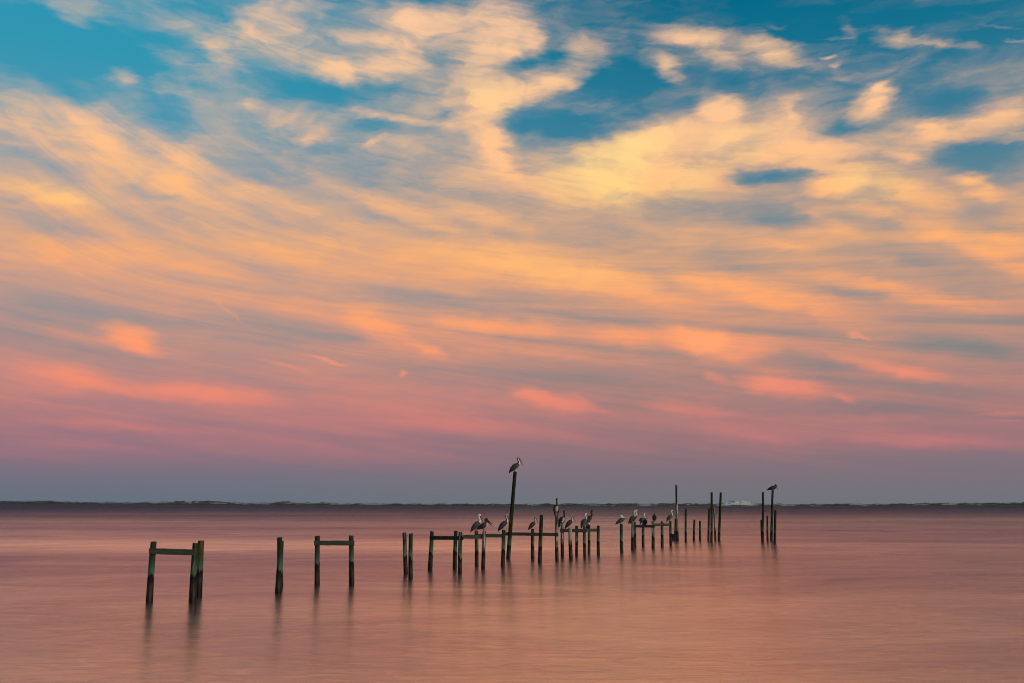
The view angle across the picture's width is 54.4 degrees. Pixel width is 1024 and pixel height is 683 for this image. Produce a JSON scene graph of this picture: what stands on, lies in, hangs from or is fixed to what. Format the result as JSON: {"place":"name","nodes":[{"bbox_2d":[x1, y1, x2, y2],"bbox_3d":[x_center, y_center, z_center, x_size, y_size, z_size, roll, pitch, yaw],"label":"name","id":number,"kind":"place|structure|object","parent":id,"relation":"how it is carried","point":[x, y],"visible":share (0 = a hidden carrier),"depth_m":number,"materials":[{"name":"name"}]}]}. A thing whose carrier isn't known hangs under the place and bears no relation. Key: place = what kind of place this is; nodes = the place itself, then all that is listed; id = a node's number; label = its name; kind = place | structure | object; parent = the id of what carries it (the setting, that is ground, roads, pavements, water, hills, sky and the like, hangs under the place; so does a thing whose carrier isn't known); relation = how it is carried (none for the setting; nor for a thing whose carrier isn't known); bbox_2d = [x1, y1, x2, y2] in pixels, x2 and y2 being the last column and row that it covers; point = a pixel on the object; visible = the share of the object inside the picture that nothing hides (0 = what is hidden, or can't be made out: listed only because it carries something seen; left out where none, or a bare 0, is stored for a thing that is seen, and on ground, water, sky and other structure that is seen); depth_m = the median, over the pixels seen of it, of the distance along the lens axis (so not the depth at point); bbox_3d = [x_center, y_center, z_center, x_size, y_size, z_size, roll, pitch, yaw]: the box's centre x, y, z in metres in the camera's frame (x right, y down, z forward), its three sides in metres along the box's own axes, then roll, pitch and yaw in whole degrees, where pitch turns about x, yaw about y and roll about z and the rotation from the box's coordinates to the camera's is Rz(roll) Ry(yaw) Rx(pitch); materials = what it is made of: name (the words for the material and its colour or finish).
{"place":"outdoors","nodes":[
{"label":"outdoors","id":0,"kind":"place"},
{"bbox_2d":[0,503,1023,682],"bbox_3d":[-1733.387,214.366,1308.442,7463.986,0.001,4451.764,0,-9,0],"label":"sea","id":1,"kind":"structure","parent":0,"point":[873,594],"depth_m":34.35,"materials":[{"name":"pink liquid"}]},
{"bbox_2d":[146,541,197,601],"bbox_3d":[-11.266,8.121,32.942,1.688,2.960,0.310,0,-9,0],"label":"dock frame","id":2,"kind":"object","parent":1,"relation":"in","point":[154,551],"visible":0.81,"depth_m":32.98,"materials":[{"name":"brown wood"}]},
{"bbox_2d":[196,540,203,596],"bbox_3d":[-10.939,8.448,34.845,0.248,2.920,0.213,0,-9,0],"label":"piling","id":3,"kind":"object","parent":1,"relation":"in","point":[200,567],"visible":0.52,"depth_m":34.85,"materials":[{"name":"brown wood"}]},
{"bbox_2d":[275,540,283,591],"bbox_3d":[-8.560,8.742,36.481,0.279,2.865,0.263,0,-9,0],"label":"piling","id":4,"kind":"object","parent":1,"relation":"in","point":[278,583],"visible":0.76,"depth_m":36.47,"materials":[{"name":"brown wood"}]},
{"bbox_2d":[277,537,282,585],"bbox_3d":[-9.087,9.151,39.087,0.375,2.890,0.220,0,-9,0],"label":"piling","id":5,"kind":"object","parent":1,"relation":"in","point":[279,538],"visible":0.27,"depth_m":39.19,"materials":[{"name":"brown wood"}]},
{"bbox_2d":[314,535,353,584],"bbox_3d":[-7.101,9.245,39.806,1.673,2.931,0.306,0,-9,0],"label":"dock frame","id":6,"kind":"object","parent":1,"relation":"in","point":[318,543],"visible":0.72,"depth_m":39.86,"materials":[{"name":"brown wood"}]},
{"bbox_2d":[402,532,407,573],"bbox_3d":[-4.913,10.275,45.970,0.346,2.863,0.203,0,-9,0],"label":"piling","id":7,"kind":"object","parent":1,"relation":"in","point":[405,566],"visible":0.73,"depth_m":45.97,"materials":[{"name":"brown wood"}]},
{"bbox_2d":[408,533,412,577],"bbox_3d":[-4.418,9.842,43.422,0.221,2.900,0.208,0,-9,0],"label":"piling","id":8,"kind":"object","parent":1,"relation":"in","point":[410,561],"visible":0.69,"depth_m":43.42,"materials":[{"name":"brown wood"}]},
{"bbox_2d":[428,530,505,572],"bbox_3d":[-2.480,10.802,49.276,2.561,2.876,5.274,-4,-10,22],"label":"dock frame","id":9,"kind":"object","parent":1,"relation":"in","point":[459,537],"visible":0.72,"depth_m":49.26,"materials":[{"name":"brown wood"}]},
{"bbox_2d":[470,514,483,531],"bbox_3d":[-1.805,9.412,51.554,0.696,0.959,0.329,0,-9,0],"label":"pelican","id":10,"kind":"object","parent":9,"relation":"on","point":[476,524],"visible":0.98,"depth_m":51.41,"materials":[{"name":"black"}]},
{"bbox_2d":[476,518,492,530],"bbox_3d":[-1.357,9.149,49.751,0.885,0.650,0.329,-1,-9,8],"label":"pelican","id":11,"kind":"object","parent":9,"relation":"on","point":[484,524],"visible":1,"depth_m":49.66,"materials":[{"name":"black"}]},
{"bbox_2d":[498,514,510,531],"bbox_3d":[-0.400,9.368,51.431,0.682,0.940,0.323,0,-9,0],"label":"pelican","id":12,"kind":"object","parent":9,"relation":"on","point":[502,525],"visible":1,"depth_m":51.30,"materials":[{"name":"black"}]},
{"bbox_2d":[506,471,558,559],"bbox_3d":[1.177,10.571,57.745,3.193,6.033,0.782,-2,-9,13],"label":"dock frame","id":13,"kind":"object","parent":1,"relation":"in","point":[510,534],"visible":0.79,"depth_m":57.60,"materials":[{"name":"brown wood"}]},
{"bbox_2d":[509,457,522,472],"bbox_3d":[0.233,7.242,58.357,0.835,0.988,0.369,0,-9,0],"label":"pelican","id":14,"kind":"object","parent":13,"relation":"on","point":[514,466],"visible":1,"depth_m":58.20,"materials":[{"name":"black"}]},
{"bbox_2d":[528,516,537,529],"bbox_3d":[1.240,10.591,58.025,0.612,0.844,0.290,0,-9,0],"label":"pelican","id":15,"kind":"object","parent":13,"relation":"on","point":[532,524],"visible":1,"depth_m":57.90,"materials":[{"name":"black"}]},
{"bbox_2d":[553,498,558,514],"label":"pelican","id":16,"kind":"object","parent":13,"relation":"attached to","point":[556,509],"visible":1,"depth_m":57.25,"materials":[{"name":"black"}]},
{"bbox_2d":[538,515,542,561],"bbox_3d":[1.541,11.310,54.564,0.362,3.555,0.220,0,-9,0],"label":"piling","id":17,"kind":"object","parent":1,"relation":"in","point":[540,539],"visible":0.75,"depth_m":54.55,"materials":[{"name":"brown wood"}]},
{"bbox_2d":[568,528,572,558],"bbox_3d":[3.427,12.245,57.969,0.270,2.792,0.235,0,-9,0],"label":"piling","id":18,"kind":"object","parent":1,"relation":"in","point":[570,542],"visible":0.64,"depth_m":57.98,"materials":[{"name":"grey wood"}]},
{"bbox_2d":[565,514,575,528],"bbox_3d":[3.399,10.537,58.236,0.640,0.882,0.303,-1,-9,6],"label":"pelican","id":19,"kind":"object","parent":18,"relation":"on","point":[569,523],"visible":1,"depth_m":58.13,"materials":[{"name":"black"}]},
{"bbox_2d":[560,525,599,556],"bbox_3d":[4.172,12.654,60.792,1.606,2.880,3.047,-4,-10,23],"label":"dock frame","id":20,"kind":"object","parent":1,"relation":"in","point":[576,530],"visible":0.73,"depth_m":59.93,"materials":[{"name":"brown wood"}]},
{"bbox_2d":[558,510,565,526],"bbox_3d":[3.025,10.720,60.176,0.336,1.024,0.608,8,-12,-41],"label":"pelican","id":21,"kind":"object","parent":20,"relation":"on","point":[561,520],"visible":0.99,"depth_m":60.08,"materials":[{"name":"black"}]},
{"bbox_2d":[580,513,587,527],"bbox_3d":[4.378,10.778,59.925,0.640,0.882,0.303,8,-12,-41],"label":"pelican","id":22,"kind":"object","parent":20,"relation":"on","point":[583,522],"visible":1,"depth_m":59.78,"materials":[{"name":"black"}]},
{"bbox_2d":[588,528,589,553],"bbox_3d":[4.911,13.165,63.578,0.212,2.760,0.196,0,-9,0],"label":"piling","id":23,"kind":"object","parent":1,"relation":"in","point":[588,542],"visible":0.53,"depth_m":63.54,"materials":[{"name":"brown wood"}]},
{"bbox_2d":[587,510,592,522],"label":"pelican","id":24,"kind":"object","parent":23,"relation":"on","point":[589,517],"visible":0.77,"depth_m":63.75,"materials":[{"name":"black"}]},
{"bbox_2d":[620,524,623,552],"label":"piling","id":25,"kind":"object","parent":1,"relation":"in","point":[621,538],"visible":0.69,"depth_m":65.09,"materials":[{"name":"brown wood"}]},
{"bbox_2d":[615,515,626,524],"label":"pelican","id":26,"kind":"object","parent":25,"relation":"on","point":[621,519],"visible":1,"depth_m":65.24,"materials":[{"name":"black"}]},
{"bbox_2d":[631,523,633,549],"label":"piling","id":27,"kind":"object","parent":1,"relation":"in","point":[632,536],"visible":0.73,"depth_m":68.56,"materials":[{"name":"grey wood"}]},
{"bbox_2d":[628,510,635,523],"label":"pelican","id":28,"kind":"object","parent":27,"relation":"on","point":[631,518],"visible":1,"depth_m":68.76,"materials":[{"name":"black"}]},
{"bbox_2d":[634,521,671,547],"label":"dock frame","id":29,"kind":"object","parent":1,"relation":"in","point":[653,525],"visible":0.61,"depth_m":73.71,"materials":[{"name":"brown wood"}]},
{"bbox_2d":[666,510,674,521],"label":"pelican","id":30,"kind":"object","parent":29,"relation":"on","point":[669,517],"visible":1,"depth_m":76.08,"materials":[{"name":"black"}]},
{"bbox_2d":[674,519,676,540],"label":"piling","id":31,"kind":"object","parent":1,"relation":"in","point":[675,530],"visible":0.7,"depth_m":85.40,"materials":[{"name":"brown wood"}]},
{"bbox_2d":[675,485,678,539],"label":"piling","id":32,"kind":"object","parent":1,"relation":"in","point":[676,511],"visible":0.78,"depth_m":86.56,"materials":[{"name":"brown wood"}]},
{"bbox_2d":[685,509,686,540],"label":"piling","id":33,"kind":"object","parent":1,"relation":"in","point":[685,524],"visible":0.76,"depth_m":83.83,"materials":[{"name":"brown wood"}]},
{"bbox_2d":[693,520,694,540],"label":"piling","id":34,"kind":"object","parent":1,"relation":"in","point":[693,530],"visible":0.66,"depth_m":85.40,"materials":[{"name":"brown wood"}]},
{"bbox_2d":[699,521,700,540],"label":"piling","id":35,"kind":"object","parent":1,"relation":"in","point":[699,530],"visible":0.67,"depth_m":85.40,"materials":[{"name":"brown wood"}]},
{"bbox_2d":[707,508,709,540],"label":"piling","id":36,"kind":"object","parent":1,"relation":"in","point":[708,534],"visible":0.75,"depth_m":85.03,"materials":[{"name":"brown wood"}]},
{"bbox_2d":[710,492,712,541],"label":"piling","id":37,"kind":"object","parent":1,"relation":"in","point":[711,521],"visible":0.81,"depth_m":83.15,"materials":[{"name":"brown wood"}]},
{"bbox_2d":[713,508,715,539],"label":"piling","id":38,"kind":"object","parent":1,"relation":"in","point":[714,524],"visible":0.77,"depth_m":86.38,"materials":[{"name":"brown wood"}]},
{"bbox_2d":[718,492,721,540],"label":"piling","id":39,"kind":"object","parent":1,"relation":"in","point":[719,518],"visible":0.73,"depth_m":85.04,"materials":[{"name":"brown wood"}]},
{"bbox_2d":[761,492,763,541],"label":"piling","id":40,"kind":"object","parent":1,"relation":"in","point":[762,536],"visible":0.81,"depth_m":83.12,"materials":[{"name":"brown wood"}]},
{"bbox_2d":[766,516,768,540],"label":"piling","id":41,"kind":"object","parent":1,"relation":"in","point":[767,537],"visible":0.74,"depth_m":84.22,"materials":[{"name":"brown wood"}]},
{"bbox_2d":[770,490,773,539],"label":"piling","id":42,"kind":"object","parent":1,"relation":"in","point":[771,521],"visible":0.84,"depth_m":85.77,"materials":[{"name":"brown wood"}]},
{"bbox_2d":[767,484,777,489],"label":"pelican","id":43,"kind":"object","parent":42,"relation":"on","point":[772,487],"visible":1,"depth_m":86.09,"materials":[{"name":"black"}]},
{"bbox_2d":[773,510,776,542],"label":"piling","id":44,"kind":"object","parent":1,"relation":"in","point":[774,538],"visible":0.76,"depth_m":79.50,"materials":[{"name":"brown wood"}]},
{"bbox_2d":[0,500,1023,506],"bbox_3d":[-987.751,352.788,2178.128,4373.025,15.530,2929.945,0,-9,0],"label":"barrier island terrain","id":45,"kind":"structure","parent":0,"point":[729,503],"depth_m":867.97,"materials":[{"name":"green plant"}]},
{"bbox_2d":[0,0,1023,504],"label":"sky","id":46,"kind":"structure","parent":0,"point":[252,251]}
]}

